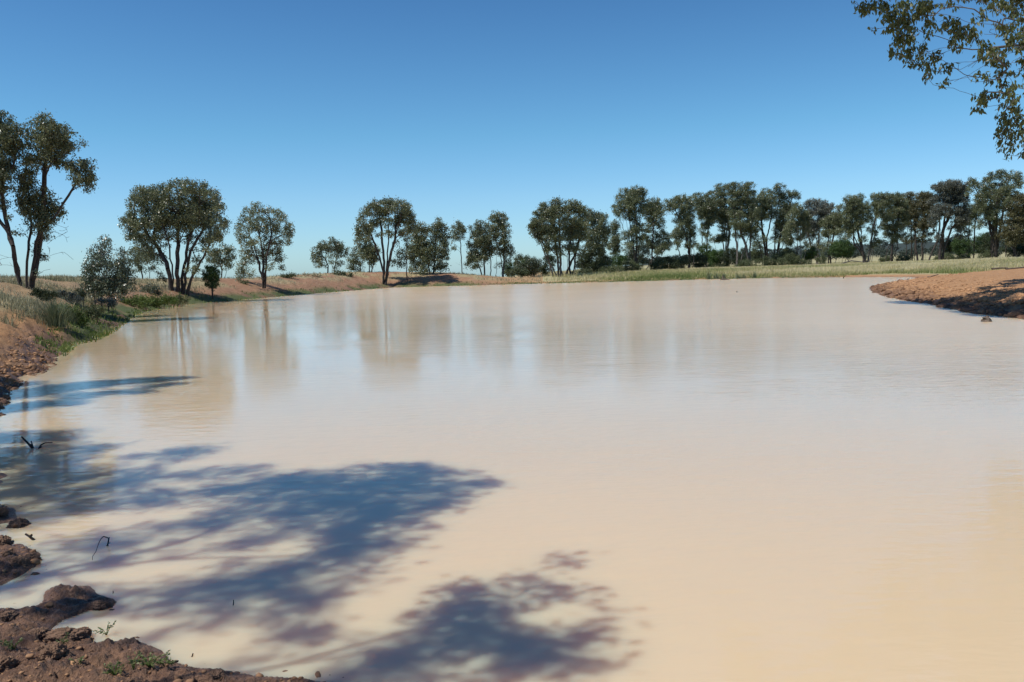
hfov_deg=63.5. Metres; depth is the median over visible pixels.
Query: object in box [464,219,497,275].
gum tree
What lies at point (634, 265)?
bush
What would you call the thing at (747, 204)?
gum tree
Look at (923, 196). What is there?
gum tree
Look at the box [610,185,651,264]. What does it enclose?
gum tree
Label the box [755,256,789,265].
bush
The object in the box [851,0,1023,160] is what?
gum tree
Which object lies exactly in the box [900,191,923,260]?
gum tree
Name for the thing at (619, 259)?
bush
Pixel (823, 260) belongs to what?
bush
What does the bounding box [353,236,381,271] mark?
gum tree
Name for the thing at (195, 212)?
gum tree
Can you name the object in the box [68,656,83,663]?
water weed
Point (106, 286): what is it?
gum sapling
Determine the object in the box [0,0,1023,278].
sky
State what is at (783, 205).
gum tree
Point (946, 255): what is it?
bush
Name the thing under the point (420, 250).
gum tree
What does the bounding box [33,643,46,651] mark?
mud clod
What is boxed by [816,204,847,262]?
gum tree
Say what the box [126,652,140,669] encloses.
water weed
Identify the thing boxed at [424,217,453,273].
gum tree
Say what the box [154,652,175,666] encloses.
water weed
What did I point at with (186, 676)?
mud clod
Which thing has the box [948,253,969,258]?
bush
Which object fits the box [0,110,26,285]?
gum tree
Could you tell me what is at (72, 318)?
sedge tuft
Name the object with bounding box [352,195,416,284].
gum tree
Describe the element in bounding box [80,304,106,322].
bush
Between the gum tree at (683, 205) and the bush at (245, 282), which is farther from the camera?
the gum tree at (683, 205)
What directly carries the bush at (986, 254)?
on the ground at (70, 600)
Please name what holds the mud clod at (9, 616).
on the ground at (70, 600)
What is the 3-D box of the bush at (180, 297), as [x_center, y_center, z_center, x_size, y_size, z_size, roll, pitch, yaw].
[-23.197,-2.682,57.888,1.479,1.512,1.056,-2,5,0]
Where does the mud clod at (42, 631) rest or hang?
on the ground at (70, 600)
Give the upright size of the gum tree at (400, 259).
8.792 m
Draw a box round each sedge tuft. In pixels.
[25,296,75,327]
[62,305,88,326]
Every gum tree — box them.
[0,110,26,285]
[11,108,98,288]
[117,176,233,295]
[127,246,163,278]
[201,243,236,276]
[231,201,294,287]
[310,236,349,272]
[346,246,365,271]
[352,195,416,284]
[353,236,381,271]
[390,222,419,280]
[404,220,435,274]
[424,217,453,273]
[449,219,467,271]
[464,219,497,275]
[486,210,515,276]
[525,195,570,276]
[560,198,591,274]
[581,207,612,268]
[604,218,623,256]
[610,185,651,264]
[640,196,673,268]
[662,193,698,267]
[692,192,718,266]
[707,183,733,250]
[723,180,761,265]
[753,187,779,265]
[768,182,801,262]
[780,203,814,258]
[798,197,834,263]
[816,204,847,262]
[834,192,872,262]
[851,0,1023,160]
[864,191,895,261]
[880,191,912,261]
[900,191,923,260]
[914,190,935,259]
[925,178,972,259]
[954,202,983,257]
[964,168,1023,257]
[993,190,1023,256]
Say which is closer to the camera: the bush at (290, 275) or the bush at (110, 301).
the bush at (110, 301)
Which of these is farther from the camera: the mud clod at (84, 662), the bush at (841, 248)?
the bush at (841, 248)
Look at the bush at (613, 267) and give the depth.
133.20 m
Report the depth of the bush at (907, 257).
164.90 m
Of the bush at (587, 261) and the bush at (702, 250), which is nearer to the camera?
the bush at (587, 261)
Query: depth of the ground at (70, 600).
21.62 m
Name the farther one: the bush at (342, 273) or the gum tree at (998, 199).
the gum tree at (998, 199)
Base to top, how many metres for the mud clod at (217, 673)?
0.046 m
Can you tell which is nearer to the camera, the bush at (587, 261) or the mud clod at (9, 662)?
the mud clod at (9, 662)
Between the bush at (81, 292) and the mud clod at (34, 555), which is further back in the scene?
the bush at (81, 292)
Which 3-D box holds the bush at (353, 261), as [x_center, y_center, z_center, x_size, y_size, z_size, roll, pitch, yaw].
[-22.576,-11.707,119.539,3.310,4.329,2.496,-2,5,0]
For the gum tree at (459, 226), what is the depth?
122.79 m
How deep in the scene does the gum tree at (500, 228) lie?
124.46 m
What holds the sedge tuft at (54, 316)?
on the ground at (70, 600)
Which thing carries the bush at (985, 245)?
on the ground at (70, 600)
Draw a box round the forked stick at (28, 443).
[21,436,33,447]
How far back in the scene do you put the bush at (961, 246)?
170.35 m
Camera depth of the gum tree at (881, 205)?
159.40 m
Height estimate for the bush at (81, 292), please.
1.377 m
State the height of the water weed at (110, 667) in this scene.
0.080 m
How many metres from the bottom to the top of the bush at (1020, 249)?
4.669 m
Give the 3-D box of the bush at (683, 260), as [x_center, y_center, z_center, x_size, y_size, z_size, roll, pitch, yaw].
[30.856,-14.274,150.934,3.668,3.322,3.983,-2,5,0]
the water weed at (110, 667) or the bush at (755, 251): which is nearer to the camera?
the water weed at (110, 667)
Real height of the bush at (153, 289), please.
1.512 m
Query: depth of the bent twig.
6.14 m
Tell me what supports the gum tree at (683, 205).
on the ground at (70, 600)
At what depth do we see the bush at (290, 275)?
92.33 m
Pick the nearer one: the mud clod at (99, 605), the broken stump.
the mud clod at (99, 605)
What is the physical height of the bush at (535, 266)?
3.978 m
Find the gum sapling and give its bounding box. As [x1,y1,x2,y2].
[78,234,137,308]
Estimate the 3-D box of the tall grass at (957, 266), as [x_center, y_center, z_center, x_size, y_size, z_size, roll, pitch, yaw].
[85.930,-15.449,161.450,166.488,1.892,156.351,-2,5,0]
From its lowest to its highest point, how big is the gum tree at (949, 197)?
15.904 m
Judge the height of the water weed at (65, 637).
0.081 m
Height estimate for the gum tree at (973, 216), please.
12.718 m
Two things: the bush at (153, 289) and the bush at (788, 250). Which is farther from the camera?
the bush at (788, 250)
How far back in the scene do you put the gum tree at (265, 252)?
80.33 m
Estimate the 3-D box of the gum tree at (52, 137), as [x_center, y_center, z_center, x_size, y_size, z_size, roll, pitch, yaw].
[-21.210,-6.210,38.163,4.488,8.580,3.288,-2,5,0]
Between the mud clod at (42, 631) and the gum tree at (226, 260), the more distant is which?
the gum tree at (226, 260)
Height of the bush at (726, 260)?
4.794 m
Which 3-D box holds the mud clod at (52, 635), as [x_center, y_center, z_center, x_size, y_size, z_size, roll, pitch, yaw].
[-2.481,1.630,4.599,0.238,0.078,0.159,-2,5,0]
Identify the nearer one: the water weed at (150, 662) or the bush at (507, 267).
the water weed at (150, 662)
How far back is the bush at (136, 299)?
51.83 m
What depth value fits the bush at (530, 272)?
135.37 m
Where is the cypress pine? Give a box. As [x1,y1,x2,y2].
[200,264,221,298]
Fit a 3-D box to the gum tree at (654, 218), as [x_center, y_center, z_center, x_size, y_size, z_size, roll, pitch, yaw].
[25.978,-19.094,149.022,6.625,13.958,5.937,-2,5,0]
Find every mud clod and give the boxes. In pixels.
[0,507,8,517]
[0,535,13,544]
[0,610,19,621]
[0,654,20,673]
[1,549,15,555]
[6,518,31,527]
[9,556,31,566]
[23,552,40,559]
[27,626,50,639]
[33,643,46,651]
[39,641,69,661]
[43,626,87,642]
[72,660,89,666]
[78,626,91,635]
[91,600,111,610]
[117,637,141,644]
[180,673,197,681]
[204,668,225,678]
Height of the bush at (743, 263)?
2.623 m
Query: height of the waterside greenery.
1.138 m
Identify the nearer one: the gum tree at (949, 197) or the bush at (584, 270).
the bush at (584, 270)
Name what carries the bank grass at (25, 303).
on the ground at (70, 600)
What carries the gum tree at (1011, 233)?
on the ground at (70, 600)
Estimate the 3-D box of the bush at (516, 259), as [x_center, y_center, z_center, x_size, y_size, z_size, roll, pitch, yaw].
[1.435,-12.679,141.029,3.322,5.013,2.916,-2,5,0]
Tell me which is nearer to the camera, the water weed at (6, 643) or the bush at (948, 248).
the water weed at (6, 643)
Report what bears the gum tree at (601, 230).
on the ground at (70, 600)
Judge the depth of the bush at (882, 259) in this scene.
169.22 m
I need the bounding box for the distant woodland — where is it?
[575,236,1012,268]
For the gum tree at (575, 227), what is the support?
on the ground at (70, 600)
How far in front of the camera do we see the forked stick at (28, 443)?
9.99 m
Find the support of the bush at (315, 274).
on the ground at (70, 600)
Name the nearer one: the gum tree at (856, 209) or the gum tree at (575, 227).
the gum tree at (575, 227)
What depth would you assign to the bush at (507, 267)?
130.95 m
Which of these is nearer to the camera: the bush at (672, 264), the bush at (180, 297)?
the bush at (180, 297)
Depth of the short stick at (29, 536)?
6.44 m
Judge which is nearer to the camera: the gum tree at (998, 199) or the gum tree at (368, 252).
the gum tree at (368, 252)
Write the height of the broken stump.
0.204 m
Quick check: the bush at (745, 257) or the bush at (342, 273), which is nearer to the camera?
the bush at (342, 273)
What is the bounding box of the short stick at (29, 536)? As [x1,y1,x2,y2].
[25,533,35,539]
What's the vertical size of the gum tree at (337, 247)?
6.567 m
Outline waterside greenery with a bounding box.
[33,274,845,355]
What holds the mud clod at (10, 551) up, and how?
on the ground at (70, 600)
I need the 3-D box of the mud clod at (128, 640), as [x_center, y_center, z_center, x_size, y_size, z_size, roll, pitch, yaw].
[-2.084,1.645,4.514,0.134,0.041,0.102,-2,5,0]
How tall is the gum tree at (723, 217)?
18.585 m
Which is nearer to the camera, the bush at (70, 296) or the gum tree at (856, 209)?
the bush at (70, 296)
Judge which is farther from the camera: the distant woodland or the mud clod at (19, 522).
the distant woodland
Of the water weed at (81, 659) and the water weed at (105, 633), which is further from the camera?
the water weed at (105, 633)
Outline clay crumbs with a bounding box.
[0,271,1023,681]
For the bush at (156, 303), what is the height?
1.657 m
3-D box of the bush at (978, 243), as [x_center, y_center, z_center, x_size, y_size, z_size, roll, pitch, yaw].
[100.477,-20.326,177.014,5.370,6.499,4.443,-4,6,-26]
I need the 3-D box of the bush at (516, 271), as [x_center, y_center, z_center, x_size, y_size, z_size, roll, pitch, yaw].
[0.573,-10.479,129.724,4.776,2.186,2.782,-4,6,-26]
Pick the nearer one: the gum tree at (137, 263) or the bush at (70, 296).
the bush at (70, 296)
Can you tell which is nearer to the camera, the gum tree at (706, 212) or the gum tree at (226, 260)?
the gum tree at (226, 260)
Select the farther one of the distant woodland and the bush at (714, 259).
the distant woodland
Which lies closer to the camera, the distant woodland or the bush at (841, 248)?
the bush at (841, 248)
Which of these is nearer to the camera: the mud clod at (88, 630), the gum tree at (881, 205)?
the mud clod at (88, 630)
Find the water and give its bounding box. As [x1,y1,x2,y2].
[0,277,1023,681]
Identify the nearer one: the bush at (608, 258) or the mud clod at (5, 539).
the mud clod at (5, 539)
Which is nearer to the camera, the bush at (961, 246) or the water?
the water
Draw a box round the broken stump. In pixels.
[981,316,991,321]
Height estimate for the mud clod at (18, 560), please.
0.105 m
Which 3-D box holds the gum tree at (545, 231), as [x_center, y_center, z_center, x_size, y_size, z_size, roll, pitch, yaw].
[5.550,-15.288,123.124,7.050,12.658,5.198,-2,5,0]
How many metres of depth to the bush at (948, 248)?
176.91 m
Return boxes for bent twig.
[92,536,109,559]
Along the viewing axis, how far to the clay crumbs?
30.05 m
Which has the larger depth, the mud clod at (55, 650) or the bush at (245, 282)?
the bush at (245, 282)
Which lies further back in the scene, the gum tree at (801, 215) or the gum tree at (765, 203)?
the gum tree at (765, 203)
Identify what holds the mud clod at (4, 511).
on the ground at (70, 600)
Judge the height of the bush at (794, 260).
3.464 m
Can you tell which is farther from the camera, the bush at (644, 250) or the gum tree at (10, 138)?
the bush at (644, 250)
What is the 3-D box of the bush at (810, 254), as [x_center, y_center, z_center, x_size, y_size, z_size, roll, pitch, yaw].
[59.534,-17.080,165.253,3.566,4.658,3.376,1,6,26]
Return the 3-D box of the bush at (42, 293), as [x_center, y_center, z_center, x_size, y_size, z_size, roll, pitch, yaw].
[-20.013,-1.791,35.412,1.412,1.184,0.847,-1,5,9]
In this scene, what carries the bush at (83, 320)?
on the ground at (70, 600)
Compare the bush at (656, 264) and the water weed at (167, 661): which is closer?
the water weed at (167, 661)
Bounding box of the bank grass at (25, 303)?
[0,271,542,328]
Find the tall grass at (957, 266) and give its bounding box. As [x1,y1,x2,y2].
[534,256,1023,282]
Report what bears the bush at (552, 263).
on the ground at (70, 600)
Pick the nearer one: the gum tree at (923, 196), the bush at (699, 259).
the bush at (699, 259)
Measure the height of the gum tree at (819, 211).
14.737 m
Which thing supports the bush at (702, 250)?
on the ground at (70, 600)
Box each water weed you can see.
[0,637,22,649]
[55,632,69,643]
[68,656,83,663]
[93,620,116,634]
[103,659,124,675]
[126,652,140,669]
[134,650,169,666]
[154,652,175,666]
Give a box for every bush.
[28,286,58,301]
[56,289,84,304]
[60,302,92,327]
[75,288,88,306]
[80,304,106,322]
[91,297,116,315]
[118,294,153,308]
[138,281,163,295]
[145,293,179,308]
[175,292,190,306]
[238,280,249,283]
[279,272,297,277]
[302,272,321,276]
[330,269,353,276]
[501,261,514,276]
[501,268,530,276]
[511,252,526,267]
[514,255,544,277]
[517,254,536,276]
[540,253,556,275]
[571,267,594,274]
[576,248,602,271]
[594,254,614,270]
[595,263,624,271]
[610,253,627,267]
[621,259,643,270]
[623,243,651,269]
[648,257,669,269]
[662,254,679,268]
[674,254,689,268]
[690,252,709,267]
[696,244,716,262]
[707,249,724,266]
[716,246,739,266]
[734,247,754,265]
[734,259,759,266]
[748,240,764,263]
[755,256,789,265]
[771,247,797,263]
[782,252,804,264]
[801,253,829,264]
[802,244,818,260]
[827,238,856,262]
[878,253,893,261]
[893,255,913,260]
[932,251,953,259]
[942,234,955,254]
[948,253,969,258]
[949,235,974,257]
[971,232,989,253]
[975,232,999,254]
[977,249,1001,258]
[998,242,1023,256]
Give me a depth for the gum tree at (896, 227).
163.17 m
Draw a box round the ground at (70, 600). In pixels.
[0,240,1023,681]
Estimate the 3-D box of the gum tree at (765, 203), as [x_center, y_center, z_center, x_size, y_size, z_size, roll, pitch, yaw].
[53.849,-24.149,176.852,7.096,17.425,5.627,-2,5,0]
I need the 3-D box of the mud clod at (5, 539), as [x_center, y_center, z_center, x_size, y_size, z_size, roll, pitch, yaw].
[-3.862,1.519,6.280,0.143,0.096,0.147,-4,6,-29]
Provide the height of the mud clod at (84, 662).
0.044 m

